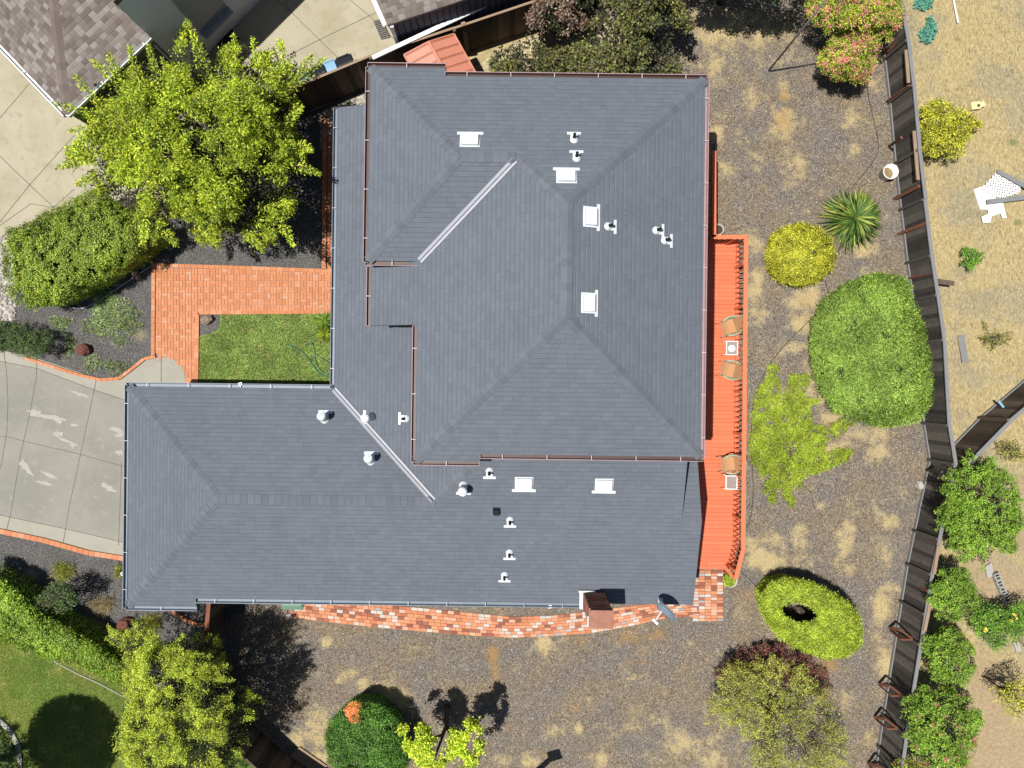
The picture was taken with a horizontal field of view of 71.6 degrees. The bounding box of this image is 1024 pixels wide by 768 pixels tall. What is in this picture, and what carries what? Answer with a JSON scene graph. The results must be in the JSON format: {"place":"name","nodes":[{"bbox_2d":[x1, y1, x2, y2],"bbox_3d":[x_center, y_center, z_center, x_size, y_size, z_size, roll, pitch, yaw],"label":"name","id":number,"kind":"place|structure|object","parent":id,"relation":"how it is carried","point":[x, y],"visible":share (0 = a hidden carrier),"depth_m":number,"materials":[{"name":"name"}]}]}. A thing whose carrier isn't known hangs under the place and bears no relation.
{"place":"outdoors","nodes":[
{"label":"outdoors","id":0,"kind":"place"},
{"bbox_2d":[0,351,185,554],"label":"driveway","id":1,"kind":"structure","parent":0,"point":[161,370],"depth_m":23.98,"materials":[{"name":"concrete"}]},
{"bbox_2d":[0,361,123,541],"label":"driveway slab","id":2,"kind":"structure","parent":1,"relation":"on","point":[95,507],"depth_m":23.97,"materials":[{"name":"concrete"}]},
{"bbox_2d":[0,350,123,544],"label":"driveway joints","id":3,"kind":"object","parent":2,"relation":"on","point":[55,448],"visible":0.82,"depth_m":23.97,"materials":[{"name":"grey concrete"}]},
{"bbox_2d":[19,390,123,491],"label":"driveway patches","id":4,"kind":"object","parent":2,"relation":"on","point":[22,463],"visible":0.99,"depth_m":23.97,"materials":[{"name":"grey concrete"}]},
{"bbox_2d":[23,355,155,380],"bbox_3d":[-14.241,-0.532,23.957,4.463,0.085,0.892,0,90,0],"label":"brick edging","id":5,"kind":"object","parent":1,"relation":"on","point":[132,368],"visible":0.99,"depth_m":23.91,"materials":[{"name":"orange brick"}]},
{"bbox_2d":[0,640,252,767],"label":"neighbour lawn","id":6,"kind":"structure","parent":0,"point":[243,762],"depth_m":23.99,"materials":[{"name":"green plant"}]},
{"bbox_2d":[0,717,22,767],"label":"pale curb","id":7,"kind":"structure","parent":6,"relation":"on","point":[6,726],"depth_m":23.93,"materials":[{"name":"white concrete"}]},
{"bbox_2d":[0,730,24,767],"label":"corner shrub","id":8,"kind":"object","parent":6,"relation":"on","point":[3,758],"visible":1,"depth_m":23.42,"materials":[{"name":"green plant"}]},
{"bbox_2d":[104,619,264,767],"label":"juniper tree","id":9,"kind":"object","parent":6,"relation":"on","point":[190,692],"visible":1,"depth_m":20.70,"materials":[{"name":"green plant"}]},
{"bbox_2d":[0,238,253,688],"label":"gravel bed","id":10,"kind":"object","parent":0,"point":[91,580],"visible":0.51,"depth_m":23.99,"materials":[{"name":"grey gravel"}]},
{"bbox_2d":[0,319,55,359],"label":"cypress shrub","id":11,"kind":"object","parent":10,"relation":"on","point":[12,335],"visible":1,"depth_m":23.14,"materials":[{"name":"green plant"}]},
{"bbox_2d":[31,575,81,613],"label":"thin shrub","id":12,"kind":"object","parent":10,"relation":"on","point":[57,599],"visible":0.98,"depth_m":22.83,"materials":[{"name":"green plant"}]},
{"bbox_2d":[0,528,122,560],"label":"brick edging","id":13,"kind":"object","parent":10,"relation":"on","point":[61,545],"visible":1,"depth_m":23.91,"materials":[{"name":"brick"}]},
{"bbox_2d":[48,560,78,584],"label":"grass clump","id":14,"kind":"object","parent":10,"relation":"on","point":[62,571],"visible":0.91,"depth_m":23.89,"materials":[{"name":"green plant"}]},
{"bbox_2d":[0,564,132,687],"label":"clipped hedge","id":15,"kind":"object","parent":10,"relation":"on","point":[24,623],"visible":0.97,"depth_m":22.66,"materials":[{"name":"green plant"}]},
{"bbox_2d":[20,562,122,618],"bbox_3d":[-14.831,7.102,23.962,4.299,0.465,1.371,-18,90,0],"label":"dry bank growth","id":16,"kind":"object","parent":10,"relation":"on","point":[116,569],"visible":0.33,"depth_m":23.92,"materials":[{"name":"green plant"}]},
{"bbox_2d":[75,343,92,355],"bbox_3d":[-14.412,-1.159,23.832,0.507,0.335,0.434,0,90,0],"label":"rock","id":17,"kind":"object","parent":10,"relation":"on","point":[82,349],"visible":1,"depth_m":23.75,"materials":[{"name":"red stone"}]},
{"bbox_2d":[0,186,171,313],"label":"clipped hedge","id":18,"kind":"object","parent":10,"relation":"on","point":[82,240],"visible":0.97,"depth_m":22.37,"materials":[{"name":"green plant"}]},
{"bbox_2d":[47,252,144,376],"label":"weeds","id":19,"kind":"object","parent":10,"relation":"on","point":[111,297],"visible":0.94,"depth_m":23.94,"materials":[{"name":"green plant"}]},
{"bbox_2d":[85,594,115,617],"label":"grass clump","id":20,"kind":"object","parent":10,"relation":"on","point":[98,602],"visible":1,"depth_m":23.90,"materials":[{"name":"plant"}]},
{"bbox_2d":[116,616,133,630],"bbox_3d":[-13.014,8.069,23.822,0.554,0.356,0.464,0,90,0],"label":"rock","id":21,"kind":"object","parent":10,"relation":"on","point":[123,623],"visible":0.92,"depth_m":23.73,"materials":[{"name":"red stone"}]},
{"bbox_2d":[132,611,163,632],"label":"grass clump","id":22,"kind":"object","parent":10,"relation":"on","point":[149,619],"visible":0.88,"depth_m":23.91,"materials":[{"name":"green plant"}]},
{"bbox_2d":[151,266,155,355],"bbox_3d":[-12.092,-2.467,23.957,0.120,0.085,3.034,0,90,0],"label":"brick edging","id":23,"kind":"object","parent":10,"relation":"on","point":[153,274],"visible":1,"depth_m":23.91,"materials":[{"name":"brick"}]},
{"bbox_2d":[0,102,364,321],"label":"pebbles","id":24,"kind":"object","parent":10,"relation":"on","point":[9,308],"visible":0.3,"depth_m":23.95,"materials":[{"name":"stone"}]},
{"bbox_2d":[169,611,204,626],"bbox_3d":[-10.931,7.872,23.957,1.888,0.085,0.342,24,90,0],"label":"brick edging","id":25,"kind":"object","parent":10,"relation":"on","point":[186,619],"visible":0.64,"depth_m":23.91,"materials":[{"name":"red brick"}]},
{"bbox_2d":[202,603,227,663],"bbox_3d":[-9.669,7.875,23.178,0.212,1.644,2.944,6,90,0],"label":"side gate fence","id":26,"kind":"object","parent":10,"relation":"on","point":[215,618],"visible":0.44,"depth_m":23.08,"materials":[{"name":"brown wood"}]},
{"bbox_2d":[117,187,189,709],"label":"ground","id":27,"kind":"structure","parent":0,"point":[152,223],"depth_m":24.03,"materials":[{"name":"black soil"}]},
{"bbox_2d":[0,0,395,240],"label":"neighbour driveway","id":28,"kind":"structure","parent":0,"point":[35,126],"depth_m":23.98,"materials":[{"name":"concrete"}]},
{"bbox_2d":[0,0,260,138],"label":"neighbour house","id":29,"kind":"structure","parent":28,"relation":"on","point":[49,49],"depth_m":21.04,"materials":[{"name":"grey paint"}]},
{"bbox_2d":[172,0,226,32],"bbox_3d":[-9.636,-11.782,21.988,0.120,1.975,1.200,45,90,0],"label":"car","id":30,"kind":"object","parent":29,"relation":"in","point":[202,13],"depth_m":22.34,"materials":[{"name":"black metal"}]},
{"bbox_2d":[217,29,239,50],"bbox_3d":[-9.603,-11.631,23.975,0.708,0.014,0.515,-41,90,0],"label":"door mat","id":31,"kind":"object","parent":28,"relation":"on","point":[225,39],"depth_m":23.97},
{"bbox_2d":[308,64,326,78],"bbox_3d":[-6.258,-9.964,23.475,0.600,1.050,0.740,-22,90,0],"label":"wheelie bin","id":32,"kind":"object","parent":28,"relation":"on","point":[320,70],"visible":0.2,"depth_m":22.96,"materials":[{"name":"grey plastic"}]},
{"bbox_2d":[335,53,353,67],"bbox_3d":[-5.369,-10.303,23.475,0.600,1.050,0.740,-23,90,0],"label":"wheelie bin","id":33,"kind":"object","parent":28,"relation":"on","point":[344,59],"visible":0.3,"depth_m":22.96,"materials":[{"name":"black plastic"}]},
{"bbox_2d":[374,19,390,39],"bbox_3d":[-4.386,-11.974,23.974,0.322,0.015,0.747,-23,90,0],"label":"door mat","id":34,"kind":"object","parent":28,"relation":"on","point":[383,32],"depth_m":23.97,"materials":[{"name":"grey fabric"}]},
{"bbox_2d":[155,267,330,382],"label":"brick path","id":35,"kind":"structure","parent":0,"point":[179,353],"depth_m":23.97,"materials":[{"name":"brick"}]},
{"bbox_2d":[194,313,199,382],"bbox_3d":[-10.630,-1.099,23.957,0.140,0.085,2.595,1,90,0],"label":"brick edging","id":36,"kind":"object","parent":35,"relation":"on","point":[196,354],"visible":0.9,"depth_m":23.91,"materials":[{"name":"brick"}]},
{"bbox_2d":[197,310,330,314],"bbox_3d":[-8.036,-2.417,23.957,5.113,0.085,0.120,0,90,0],"label":"brick edging","id":37,"kind":"object","parent":35,"relation":"on","point":[264,312],"visible":0.88,"depth_m":23.91,"materials":[{"name":"brick"}]},
{"bbox_2d":[145,88,364,279],"bbox_3d":[-8.264,-7.233,23.990,8.619,0.001,7.436,0,90,0],"label":"side bed","id":38,"kind":"object","parent":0,"point":[305,223],"visible":0.1,"depth_m":23.99,"materials":[{"name":"grey gravel"}]},
{"bbox_2d":[53,19,325,252],"bbox_3d":[-10.073,-7.655,21.465,9.449,5.229,7.825,0,90,0],"label":"lime tree","id":39,"kind":"object","parent":38,"relation":"on","point":[238,136],"visible":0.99,"depth_m":20.45,"materials":[{"name":"green plant"}]},
{"bbox_2d":[144,253,330,272],"bbox_3d":[-9.289,-3.929,23.957,6.539,0.085,0.498,6,90,0],"label":"brick edging","id":40,"kind":"object","parent":38,"relation":"on","point":[153,263],"visible":0.95,"depth_m":23.91,"materials":[{"name":"brick"}]},
{"bbox_2d":[322,114,326,268],"bbox_3d":[-6.329,-6.473,23.957,0.157,0.085,5.231,0,90,0],"label":"brick edging","id":41,"kind":"object","parent":38,"relation":"on","point":[324,185],"visible":1,"depth_m":23.91,"materials":[{"name":"brown brick"}]},
{"bbox_2d":[326,122,332,268],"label":"side brick walk","id":42,"kind":"structure","parent":38,"relation":"on","point":[327,192],"depth_m":23.98,"materials":[{"name":"red brick"}]},
{"bbox_2d":[328,118,332,280],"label":"side walk bricks","id":43,"kind":"object","parent":42,"relation":"on","point":[330,140],"visible":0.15,"depth_m":23.97,"materials":[{"name":"brick"}]},
{"bbox_2d":[320,91,364,149],"bbox_3d":[-5.061,-9.014,23.986,3.524,0.001,1.506,-25,90,0],"label":"pebble strip","id":44,"kind":"object","parent":38,"relation":"on","point":[358,99],"visible":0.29,"depth_m":23.99,"materials":[{"name":"grey gravel"}]},
{"bbox_2d":[198,312,330,384],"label":"lawn","id":45,"kind":"structure","parent":0,"point":[267,347],"depth_m":23.97,"materials":[{"name":"green plant"}]},
{"bbox_2d":[199,315,219,335],"bbox_3d":[-10.216,-2.011,23.964,0.727,0.001,0.777,0,90,0],"label":"corner planting bed","id":46,"kind":"object","parent":45,"relation":"on","point":[210,328],"visible":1,"depth_m":23.96,"materials":[{"name":"grey gravel"}]},
{"bbox_2d":[312,310,330,333],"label":"grass lily","id":47,"kind":"object","parent":45,"relation":"on","point":[325,321],"depth_m":23.59,"materials":[{"name":"green plant"}]},
{"bbox_2d":[314,323,330,344],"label":"grass lily","id":48,"kind":"object","parent":45,"relation":"on","point":[325,332],"depth_m":23.60,"materials":[{"name":"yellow plant"}]},
{"bbox_2d":[194,0,926,767],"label":"yard","id":49,"kind":"structure","parent":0,"point":[256,646],"depth_m":24.00,"materials":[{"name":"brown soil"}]},
{"bbox_2d":[204,666,305,767],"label":"wooden fence","id":50,"kind":"object","parent":49,"relation":"on","point":[263,751],"visible":0.47,"depth_m":23.30,"materials":[{"name":"brown wood"}]},
{"bbox_2d":[290,746,326,767],"bbox_3d":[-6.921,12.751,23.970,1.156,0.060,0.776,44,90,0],"label":"wooden fence","id":51,"kind":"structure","parent":49,"relation":"on","point":[303,756],"depth_m":23.94,"materials":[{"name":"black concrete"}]},
{"bbox_2d":[323,692,410,767],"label":"round shrub","id":52,"kind":"object","parent":49,"relation":"on","point":[362,736],"visible":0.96,"depth_m":22.59,"materials":[{"name":"green plant"}]},
{"bbox_2d":[217,0,598,144],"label":"wooden fence","id":53,"kind":"object","parent":49,"relation":"on","point":[330,86],"visible":0.46,"depth_m":22.73,"materials":[{"name":"beige wood"}]},
{"bbox_2d":[122,62,709,628],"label":"house","id":54,"kind":"structure","parent":49,"relation":"on","point":[506,408],"depth_m":19.11,"materials":[{"name":"grey"}]},
{"bbox_2d":[651,598,675,624],"bbox_3d":[4.391,6.652,20.822,0.691,1.016,0.680,0,90,0],"label":"satellite dish","id":55,"kind":"object","parent":54,"relation":"attached to","point":[664,609],"visible":1,"depth_m":20.69,"materials":[{"name":"white paint"}]},
{"bbox_2d":[403,33,475,71],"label":"garden shed","id":56,"kind":"structure","parent":49,"relation":"on","point":[448,50],"depth_m":22.09,"materials":[{"name":"metal"}]},
{"bbox_2d":[395,704,486,767],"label":"cloud pruned tree","id":57,"kind":"object","parent":49,"relation":"on","point":[422,750],"visible":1,"depth_m":21.53,"materials":[{"name":"green plant"}]},
{"bbox_2d":[371,0,531,43],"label":"neighbour garage","id":58,"kind":"structure","parent":49,"relation":"on","point":[404,19],"depth_m":21.60,"materials":[{"name":"stone"}]},
{"bbox_2d":[288,604,692,636],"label":"brick walk","id":59,"kind":"structure","parent":49,"relation":"on","point":[289,612],"depth_m":23.99,"materials":[{"name":"red brick"}]},
{"bbox_2d":[286,570,722,637],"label":"walk bricks","id":60,"kind":"object","parent":59,"relation":"on","point":[707,605],"visible":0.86,"depth_m":23.97,"materials":[{"name":"red brick"}]},
{"bbox_2d":[474,10,618,71],"bbox_3d":[0.810,-10.393,23.994,6.744,0.001,2.625,-24,90,0],"label":"straw patch","id":61,"kind":"object","parent":49,"relation":"on","point":[548,38],"visible":0.29,"depth_m":23.99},
{"bbox_2d":[487,30,572,72],"bbox_3d":[0.716,-10.304,22.890,3.046,2.381,2.647,0,90,0],"label":"bronze tree","id":62,"kind":"object","parent":61,"relation":"on","point":[548,59],"visible":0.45,"depth_m":22.51,"materials":[{"name":"green plant"}]},
{"bbox_2d":[523,0,595,39],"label":"bronze tree","id":63,"kind":"object","parent":61,"relation":"on","point":[565,16],"visible":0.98,"depth_m":21.82,"materials":[{"name":"brown plant"}]},
{"bbox_2d":[566,0,694,73],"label":"bronze tree","id":64,"kind":"object","parent":49,"relation":"on","point":[635,18],"visible":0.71,"depth_m":21.31,"materials":[{"name":"green plant"}]},
{"bbox_2d":[697,147,747,579],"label":"deck","id":65,"kind":"structure","parent":49,"relation":"on","point":[718,544],"depth_m":23.65,"materials":[{"name":"orange paint"}]},
{"bbox_2d":[720,473,737,489],"bbox_3d":[7.172,3.218,23.416,0.463,0.447,0.503,1,90,0],"label":"side table","id":66,"kind":"object","parent":65,"relation":"on","point":[731,482],"visible":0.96,"depth_m":23.20,"materials":[{"name":"white glass"}]},
{"bbox_2d":[721,341,737,355],"bbox_3d":[7.188,-1.176,23.416,0.463,0.447,0.503,1,90,0],"label":"side table","id":67,"kind":"object","parent":65,"relation":"on","point":[735,344],"visible":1,"depth_m":23.20,"materials":[{"name":"white glass"}]},
{"bbox_2d":[715,315,747,337],"bbox_3d":[7.178,-1.893,23.168,0.737,0.948,0.653,-20,90,0],"label":"patio chair","id":68,"kind":"object","parent":65,"relation":"on","point":[731,326],"visible":1,"depth_m":23.25,"materials":[{"name":"orange fabric"}]},
{"bbox_2d":[715,360,747,379],"bbox_3d":[7.163,-0.447,23.168,0.737,0.948,0.653,14,90,0],"label":"patio chair","id":69,"kind":"object","parent":65,"relation":"on","point":[732,371],"visible":1,"depth_m":23.25,"materials":[{"name":"brown fabric"}]},
{"bbox_2d":[715,454,747,474],"bbox_3d":[7.164,2.608,23.168,0.737,0.948,0.653,-8,90,0],"label":"patio chair","id":70,"kind":"object","parent":65,"relation":"on","point":[729,462],"visible":1,"depth_m":23.25,"materials":[{"name":"beige metal"}]},
{"bbox_2d":[722,574,737,587],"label":"potted plant","id":71,"kind":"object","parent":49,"relation":"on","point":[729,581],"visible":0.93,"depth_m":23.60,"materials":[{"name":"green plant"}]},
{"bbox_2d":[712,641,833,699],"bbox_3d":[8.785,9.423,23.517,4.278,1.036,1.855,8,90,0],"label":"maroon shrub","id":72,"kind":"object","parent":49,"relation":"on","point":[779,651],"visible":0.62,"depth_m":23.47,"materials":[{"name":"brown plant"}]},
{"bbox_2d":[704,651,851,767],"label":"olive shrub","id":73,"kind":"object","parent":49,"relation":"on","point":[770,706],"visible":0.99,"depth_m":22.46,"materials":[{"name":"green plant"}]},
{"bbox_2d":[766,0,826,72],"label":"metal pole","id":74,"kind":"object","parent":49,"relation":"on","point":[787,47],"visible":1,"depth_m":21.70,"materials":[{"name":"grey metal"}]},
{"bbox_2d":[747,363,853,508],"bbox_3d":[9.727,1.726,23.843,3.644,0.369,4.938,0,90,0],"label":"creeping shrub","id":75,"kind":"object","parent":49,"relation":"on","point":[796,412],"visible":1,"depth_m":23.84,"materials":[{"name":"green plant"}]},
{"bbox_2d":[764,220,838,288],"bbox_3d":[9.514,-4.267,23.380,2.536,1.307,2.290,0,90,0],"label":"golden shrub","id":76,"kind":"object","parent":49,"relation":"on","point":[801,254],"visible":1,"depth_m":23.07,"materials":[{"name":"yellow plant"}]},
{"bbox_2d":[754,573,864,660],"bbox_3d":[9.784,7.609,23.254,3.996,1.556,2.357,23,90,0],"label":"ring shrub","id":77,"kind":"object","parent":49,"relation":"on","point":[833,629],"visible":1,"depth_m":22.67,"materials":[{"name":"green plant"}]},
{"bbox_2d":[814,26,883,86],"bbox_3d":[10.818,-10.614,22.886,2.319,2.291,2.304,0,90,0],"label":"oleander","id":78,"kind":"object","parent":49,"relation":"on","point":[848,61],"visible":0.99,"depth_m":22.36,"materials":[{"name":"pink plant"}]},
{"bbox_2d":[817,185,882,253],"bbox_3d":[11.318,-5.508,23.591,2.258,0.939,2.324,0,90,0],"label":"yucca","id":79,"kind":"object","parent":49,"relation":"on","point":[855,218],"visible":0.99,"depth_m":23.41,"materials":[{"name":"green plant"}]},
{"bbox_2d":[802,0,906,44],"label":"oleander","id":80,"kind":"object","parent":49,"relation":"on","point":[851,17],"visible":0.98,"depth_m":21.86,"materials":[{"name":"green plant"}]},
{"bbox_2d":[807,269,934,430],"bbox_3d":[11.891,-1.129,23.452,4.382,1.292,5.355,0,90,0],"label":"spreading juniper","id":81,"kind":"object","parent":49,"relation":"on","point":[870,346],"visible":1,"depth_m":23.10,"materials":[{"name":"green plant"}]},
{"bbox_2d":[879,164,898,180],"bbox_3d":[12.591,-7.064,23.790,0.514,0.420,0.511,0,90,0],"label":"bucket","id":82,"kind":"object","parent":49,"relation":"on","point":[888,172],"visible":1,"depth_m":23.77,"materials":[{"name":"white plastic"}]},
{"bbox_2d":[867,0,957,767],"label":"wooden fence","id":83,"kind":"object","parent":49,"relation":"on","point":[914,609],"visible":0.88,"depth_m":23.20,"materials":[{"name":"beige wood"}]},
{"bbox_2d":[903,0,1023,767],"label":"dry field","id":84,"kind":"structure","parent":0,"point":[1000,745],"depth_m":23.99,"materials":[{"name":"beige plant"}]},
{"bbox_2d":[891,756,929,767],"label":"oleander","id":85,"kind":"object","parent":84,"relation":"on","point":[908,764],"visible":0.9,"depth_m":22.59,"materials":[{"name":"green plant"}]},
{"bbox_2d":[912,0,933,11],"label":"succulent plant","id":86,"kind":"object","parent":84,"relation":"on","point":[923,3],"visible":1,"depth_m":23.89,"materials":[{"name":"green plant"}]},
{"bbox_2d":[917,14,937,44],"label":"shrub","id":87,"kind":"object","parent":84,"relation":"on","point":[931,29],"visible":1,"depth_m":23.88,"materials":[{"name":"green plant"}]},
{"bbox_2d":[900,683,985,767],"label":"round bush","id":88,"kind":"object","parent":84,"relation":"on","point":[952,753],"visible":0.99,"depth_m":22.05,"materials":[{"name":"green plant"}]},
{"bbox_2d":[920,625,978,688],"bbox_3d":[14.039,8.771,22.887,1.952,2.237,2.632,-38,90,0],"label":"round bush","id":89,"kind":"object","parent":84,"relation":"on","point":[943,641],"visible":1,"depth_m":22.27,"materials":[{"name":"green plant"}]},
{"bbox_2d":[918,96,982,160],"bbox_3d":[14.356,-8.354,23.230,2.498,1.580,2.222,0,90,0],"label":"citrus shrub","id":90,"kind":"object","parent":84,"relation":"on","point":[956,127],"visible":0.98,"depth_m":22.93,"materials":[{"name":"yellow plant"}]},
{"bbox_2d":[925,565,982,625],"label":"round bush","id":91,"kind":"object","parent":84,"relation":"on","point":[957,596],"visible":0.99,"depth_m":22.29,"materials":[{"name":"green plant"}]},
{"bbox_2d":[958,335,967,362],"bbox_3d":[15.203,-1.188,23.935,0.200,0.060,0.937,-7,90,0],"label":"loose board","id":92,"kind":"object","parent":84,"relation":"on","point":[963,353],"visible":1,"depth_m":23.92,"materials":[{"name":"grey wood"}]},
{"bbox_2d":[960,246,984,272],"bbox_3d":[15.342,-4.157,23.700,0.893,0.629,0.893,0,90,0],"label":"sapling","id":93,"kind":"object","parent":84,"relation":"on","point":[973,258],"visible":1,"depth_m":23.60,"materials":[{"name":"green plant"}]},
{"bbox_2d":[934,448,1023,571],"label":"round bush","id":94,"kind":"object","parent":84,"relation":"on","point":[967,505],"visible":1,"depth_m":21.92,"materials":[{"name":"green plant"}]},
{"bbox_2d":[973,187,995,209],"bbox_3d":[15.945,-6.270,23.960,0.760,0.040,0.777,0,90,0],"label":"plastic sheet","id":95,"kind":"object","parent":84,"relation":"on","point":[982,196],"visible":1,"depth_m":23.94,"materials":[{"name":"white plastic"}]},
{"bbox_2d":[981,202,1006,222],"bbox_3d":[16.192,-5.824,23.925,0.816,0.020,0.713,-13,90,0],"label":"notched board","id":96,"kind":"object","parent":95,"relation":"on","point":[995,209],"visible":1,"depth_m":23.91,"materials":[{"name":"white paint"}]},
{"bbox_2d":[954,379,1023,471],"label":"wooden fence","id":97,"kind":"object","parent":84,"relation":"on","point":[981,434],"visible":0.83,"depth_m":23.21,"materials":[{"name":"brown wood"}]},
{"bbox_2d":[976,319,1013,352],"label":"straggly shrub","id":98,"kind":"object","parent":84,"relation":"on","point":[991,340],"visible":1,"depth_m":23.77,"materials":[{"name":"beige plant"}]},
{"bbox_2d":[966,597,1023,652],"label":"sprawling rose","id":99,"kind":"object","parent":84,"relation":"on","point":[999,618],"visible":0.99,"depth_m":22.87,"materials":[{"name":"green plant"}]},
{"bbox_2d":[981,172,1020,197],"bbox_3d":[16.489,-6.622,23.894,1.218,0.022,0.819,29,90,0],"label":"lattice panel","id":100,"kind":"object","parent":84,"relation":"on","point":[1001,186],"visible":1,"depth_m":23.88,"materials":[{"name":"white paint"}]},
{"bbox_2d":[987,195,1023,203],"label":"loose board","id":101,"kind":"object","parent":100,"relation":"on","point":[1005,199],"visible":1,"depth_m":23.80,"materials":[{"name":"grey wood"}]},
{"bbox_2d":[996,169,1023,187],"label":"loose board","id":102,"kind":"object","parent":100,"relation":"on","point":[1010,178],"visible":1,"depth_m":23.81,"materials":[{"name":"grey wood"}]},
{"bbox_2d":[983,675,1023,721],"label":"sparse sapling","id":103,"kind":"object","parent":84,"relation":"on","point":[1013,696],"visible":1,"depth_m":22.58,"materials":[{"name":"yellow plant"}]},
{"bbox_2d":[994,440,1023,463],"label":"straggly shrub","id":104,"kind":"object","parent":84,"relation":"on","point":[1014,448],"visible":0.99,"depth_m":23.63,"materials":[{"name":"yellow plant"}]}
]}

